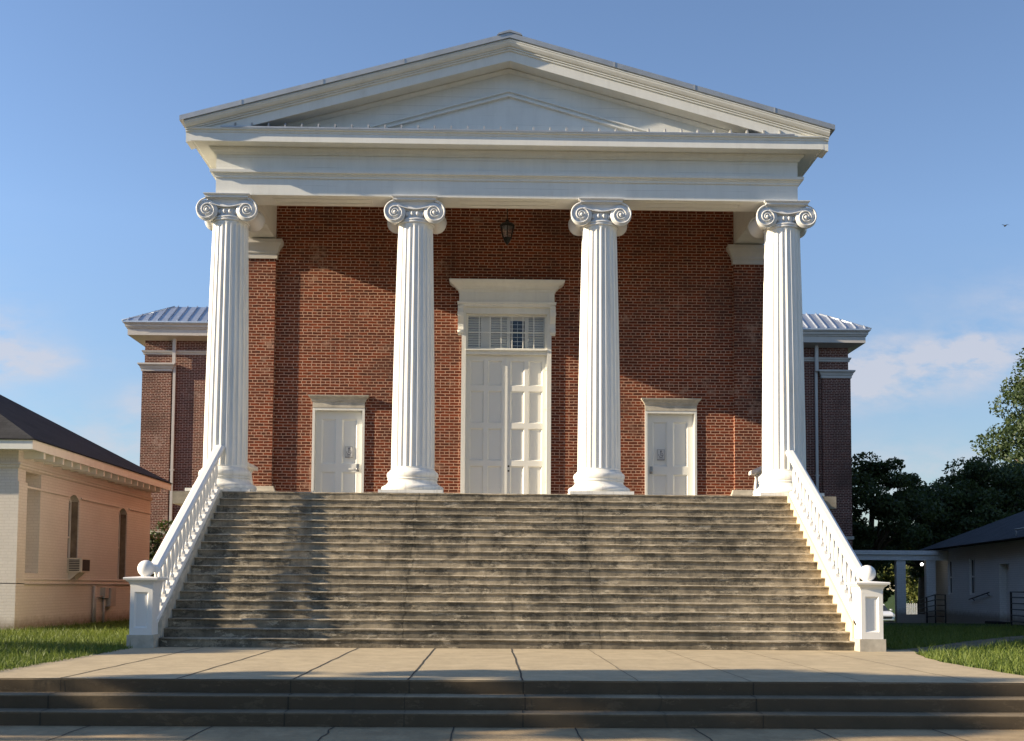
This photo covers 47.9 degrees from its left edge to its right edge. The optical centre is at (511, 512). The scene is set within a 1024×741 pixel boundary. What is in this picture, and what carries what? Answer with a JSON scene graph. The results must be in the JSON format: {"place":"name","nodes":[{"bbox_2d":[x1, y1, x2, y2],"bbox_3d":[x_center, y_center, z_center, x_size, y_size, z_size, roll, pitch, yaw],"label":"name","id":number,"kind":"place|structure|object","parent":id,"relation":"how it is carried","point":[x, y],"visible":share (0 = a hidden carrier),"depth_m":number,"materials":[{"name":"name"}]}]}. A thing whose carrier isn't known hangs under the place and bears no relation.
{"place":"outdoors","nodes":[
{"label":"outdoors","id":0,"kind":"place"},
{"bbox_2d":[0,617,131,670],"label":"grass","id":1,"kind":"structure","parent":0,"point":[52,643],"depth_m":20.77,"materials":[{"name":"green plant"}]},
{"bbox_2d":[0,647,1023,682],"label":"terrace","id":2,"kind":"structure","parent":0,"point":[488,664],"depth_m":16.13,"materials":[{"name":"beige concrete"}]},
{"bbox_2d":[123,560,167,647],"bbox_3d":[-6.494,1.637,20.413,0.604,1.582,0.654,0,-4,-1],"label":"pedestal","id":3,"kind":"object","parent":2,"relation":"on","point":[144,604],"visible":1,"depth_m":20.20,"materials":[{"name":"stone"}]},
{"bbox_2d":[158,490,854,650],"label":"staircase","id":4,"kind":"structure","parent":2,"relation":"on","point":[372,573],"depth_m":22.45,"materials":[{"name":"concrete"}]},
{"bbox_2d":[152,445,224,622],"bbox_3d":[-6.415,0.209,23.001,0.230,3.824,4.860,0,-4,-1],"label":"balustrade","id":5,"kind":"object","parent":4,"relation":"on","point":[172,555],"visible":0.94,"depth_m":22.59,"materials":[{"name":"white paint"}]},
{"bbox_2d":[785,450,862,624],"bbox_3d":[6.242,0.309,23.256,0.230,3.824,4.860,0,-4,-1],"label":"balustrade","id":6,"kind":"object","parent":4,"relation":"on","point":[841,561],"visible":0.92,"depth_m":22.92,"materials":[{"name":"white paint"}]},
{"bbox_2d":[61,647,968,681],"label":"pavement joints","id":7,"kind":"object","parent":2,"relation":"on","point":[423,662],"visible":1,"depth_m":16.25,"materials":[{"name":"concrete"}]},
{"bbox_2d":[845,565,889,651],"bbox_3d":[6.378,1.738,20.672,0.604,1.582,0.654,0,-4,-1],"label":"pedestal","id":8,"kind":"object","parent":2,"relation":"on","point":[868,605],"visible":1,"depth_m":20.45,"materials":[{"name":"stone"}]},
{"bbox_2d":[0,725,1023,740],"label":"pavement","id":9,"kind":"structure","parent":0,"point":[138,733],"depth_m":12.46,"materials":[{"name":"beige concrete"}]},
{"bbox_2d":[0,678,1023,729],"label":"front steps","id":10,"kind":"structure","parent":9,"relation":"on","point":[421,703],"depth_m":13.34,"materials":[{"name":"concrete"}]},
{"bbox_2d":[0,0,1023,590],"label":"sky","id":11,"kind":"structure","parent":0,"point":[919,180],"materials":[{"name":"blue"}]},
{"bbox_2d":[18,591,1023,675],"bbox_3d":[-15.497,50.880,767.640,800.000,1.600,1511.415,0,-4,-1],"label":"ground","id":12,"kind":"structure","parent":0,"point":[889,604],"depth_m":37.71,"materials":[{"name":"green plant"}]},
{"bbox_2d":[0,395,172,629],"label":"painted brick house","id":13,"kind":"structure","parent":12,"relation":"on","point":[65,493],"depth_m":30.11,"materials":[{"name":"white paint"}]},
{"bbox_2d":[67,499,77,572],"bbox_3d":[-11.840,0.574,30.743,0.230,2.087,0.778,0,-4,-1],"label":"window","id":14,"kind":"structure","parent":13,"relation":"in","point":[73,506],"depth_m":31.09,"materials":[{"name":"glass"}]},
{"bbox_2d":[67,558,89,580],"bbox_3d":[-11.607,1.529,30.682,0.550,0.620,0.650,0,-4,-1],"label":"air conditioner","id":15,"kind":"object","parent":13,"relation":"attached to","point":[77,568],"visible":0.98,"depth_m":30.40,"materials":[{"name":"beige metal"}]},
{"bbox_2d":[92,586,115,622],"bbox_3d":[-11.671,2.647,32.977,0.168,1.100,1.645,0,-4,-1],"label":"utility box","id":16,"kind":"object","parent":13,"relation":"attached to","point":[108,595],"visible":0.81,"depth_m":33.00,"materials":[{"name":"grey metal"}]},
{"bbox_2d":[117,512,125,578],"bbox_3d":[-11.927,0.973,34.875,0.230,2.197,0.798,0,-4,-1],"label":"window","id":17,"kind":"structure","parent":13,"relation":"in","point":[122,518],"depth_m":35.23,"materials":[{"name":"glass"}]},
{"bbox_2d":[149,519,173,576],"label":"bush","id":18,"kind":"object","parent":12,"relation":"on","point":[155,547],"visible":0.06,"depth_m":40.02,"materials":[{"name":"green plant"}]},
{"bbox_2d":[122,30,871,552],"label":"church","id":19,"kind":"structure","parent":12,"relation":"on","point":[406,322],"depth_m":28.92,"materials":[{"name":"red brick"}]},
{"bbox_2d":[247,462,257,483],"bbox_3d":[-6.440,-0.765,27.583,0.320,0.860,2.000,0,-4,-1],"label":"porch balustrade","id":20,"kind":"object","parent":19,"relation":"on","point":[251,468],"visible":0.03,"depth_m":28.18,"materials":[{"name":"white paint"}]},
{"bbox_2d":[314,411,361,492],"bbox_3d":[-4.380,-1.385,29.050,1.208,2.353,0.185,0,-4,-1],"label":"side door","id":21,"kind":"structure","parent":19,"relation":"in","point":[335,430],"depth_m":29.10,"materials":[{"name":"paint"}]},
{"bbox_2d":[345,447,352,457],"bbox_3d":[-4.114,-1.520,29.088,0.190,0.280,0.006,0,-4,-1],"label":"notice","id":22,"kind":"object","parent":19,"relation":"attached to","point":[348,452],"visible":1,"depth_m":29.09,"materials":[{"name":"paper"}]},
{"bbox_2d":[465,355,505,493],"bbox_3d":[-0.670,-2.086,29.228,1.019,3.823,0.092,0,-4,-1],"label":"door leaf","id":23,"kind":"structure","parent":19,"relation":"in","point":[485,374],"depth_m":29.23,"materials":[{"name":"paint"}]},
{"bbox_2d":[466,315,546,349],"bbox_3d":[-0.147,-4.571,29.472,2.058,0.907,0.306,0,-4,-1],"label":"transom window","id":24,"kind":"structure","parent":19,"relation":"in","point":[483,340],"depth_m":29.50,"materials":[{"name":"grey glass"}]},
{"bbox_2d":[500,209,514,244],"bbox_3d":[-0.113,-7.010,27.791,0.355,1.144,0.410,0,-4,-1],"label":"lantern","id":25,"kind":"object","parent":19,"relation":"hanging from","point":[507,225],"visible":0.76,"depth_m":27.70,"materials":[{"name":"brown metal"}]},
{"bbox_2d":[504,355,546,493],"bbox_3d":[0.342,-2.078,29.249,1.049,3.823,0.092,0,-4,-1],"label":"door leaf","id":26,"kind":"structure","parent":19,"relation":"in","point":[525,376],"depth_m":29.25,"materials":[{"name":"paint"}]},
{"bbox_2d":[657,449,664,459],"bbox_3d":[3.775,-1.458,29.247,0.190,0.280,0.006,0,-4,-1],"label":"notice","id":27,"kind":"object","parent":19,"relation":"attached to","point":[660,454],"visible":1,"depth_m":29.25,"materials":[{"name":"paper"}]},
{"bbox_2d":[647,414,693,494],"bbox_3d":[4.020,-1.319,29.220,1.208,2.353,0.185,0,-4,-1],"label":"side door","id":28,"kind":"structure","parent":19,"relation":"in","point":[673,433],"depth_m":29.27,"materials":[{"name":"paint"}]},
{"bbox_2d":[749,466,761,489],"bbox_3d":[6.097,-0.666,27.835,0.320,0.860,2.000,0,-4,-1],"label":"porch balustrade","id":29,"kind":"object","parent":19,"relation":"on","point":[756,472],"visible":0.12,"depth_m":28.43,"materials":[{"name":"white paint"}]},
{"bbox_2d":[856,520,894,602],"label":"tree","id":30,"kind":"object","parent":12,"relation":"on","point":[887,594],"visible":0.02,"depth_m":105.87,"materials":[{"name":"green plant"}]},
{"bbox_2d":[883,604,894,620],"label":"parked car","id":31,"kind":"object","parent":12,"relation":"on","point":[888,615],"visible":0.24,"depth_m":91.53,"materials":[{"name":"white paint"}]},
{"bbox_2d":[878,562,918,607],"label":"tree","id":32,"kind":"object","parent":12,"relation":"on","point":[911,588],"visible":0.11,"depth_m":104.07,"materials":[{"name":"green plant"}]},
{"bbox_2d":[852,451,946,580],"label":"tree","id":33,"kind":"object","parent":12,"relation":"on","point":[894,511],"visible":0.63,"depth_m":55.60,"materials":[{"name":"green plant"}]},
{"bbox_2d":[853,550,948,622],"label":"covered walkway","id":34,"kind":"structure","parent":12,"relation":"on","point":[901,557],"depth_m":47.36,"materials":[{"name":"grey paint"}]},
{"bbox_2d":[917,594,945,622],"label":"ramp railing","id":35,"kind":"object","parent":34,"relation":"on","point":[927,606],"visible":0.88,"depth_m":46.29,"materials":[{"name":"black metal"}]},
{"bbox_2d":[906,603,916,613],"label":"picket fence","id":36,"kind":"object","parent":12,"relation":"on","point":[910,609],"visible":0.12,"depth_m":95.52,"materials":[{"name":"white paint"}]},
{"bbox_2d":[874,472,973,613],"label":"tree","id":37,"kind":"object","parent":12,"relation":"on","point":[918,568],"visible":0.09,"depth_m":59.84,"materials":[{"name":"green plant"}]},
{"bbox_2d":[904,455,1023,542],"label":"tree","id":38,"kind":"object","parent":12,"relation":"on","point":[971,484],"visible":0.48,"depth_m":57.24,"materials":[{"name":"green plant"}]},
{"bbox_2d":[917,511,1023,624],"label":"grey house","id":39,"kind":"structure","parent":12,"relation":"on","point":[986,558],"depth_m":42.97,"materials":[{"name":"paint"}]},
{"bbox_2d":[949,560,952,593],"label":"window","id":40,"kind":"structure","parent":39,"relation":"in","point":[950,562],"depth_m":47.33,"materials":[{"name":"glass"}]},
{"bbox_2d":[971,558,974,594],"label":"window","id":41,"kind":"structure","parent":39,"relation":"in","point":[972,560],"depth_m":44.16,"materials":[{"name":"glass"}]},
{"bbox_2d":[968,592,989,600],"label":"wall handrail","id":42,"kind":"object","parent":39,"relation":"attached to","point":[979,595],"depth_m":42.49,"materials":[{"name":"black metal"}]},
{"bbox_2d":[1006,564,1009,620],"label":"house door","id":43,"kind":"structure","parent":39,"relation":"in","point":[1007,565],"depth_m":40.34,"materials":[{"name":"grey paint"}]},
{"bbox_2d":[969,348,1023,468],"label":"tree","id":44,"kind":"object","parent":12,"relation":"on","point":[1010,432],"visible":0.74,"depth_m":88.10,"materials":[{"name":"green plant"}]},
{"bbox_2d":[970,461,1023,513],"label":"tree","id":45,"kind":"object","parent":12,"relation":"on","point":[1015,466],"visible":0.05,"depth_m":60.01,"materials":[{"name":"green plant"}]},
{"bbox_2d":[985,621,1009,623],"bbox_3d":[16.594,3.882,39.975,0.949,0.200,1.200,0,-4,7],"label":"door step","id":46,"kind":"object","parent":12,"relation":"on","point":[994,622],"depth_m":39.75,"materials":[{"name":"concrete"}]},
{"bbox_2d":[1010,591,1023,624],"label":"ramp railing","id":47,"kind":"object","parent":12,"relation":"on","point":[1011,615],"visible":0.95,"depth_m":36.13,"materials":[{"name":"black metal"}]},
{"bbox_2d":[883,622,1023,674],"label":"grass","id":48,"kind":"structure","parent":0,"point":[990,657],"depth_m":22.58,"materials":[{"name":"green plant"}]},
{"bbox_2d":[900,636,1022,652],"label":"path","id":49,"kind":"structure","parent":0,"point":[971,643],"depth_m":23.53,"materials":[{"name":"beige concrete"}]}
]}

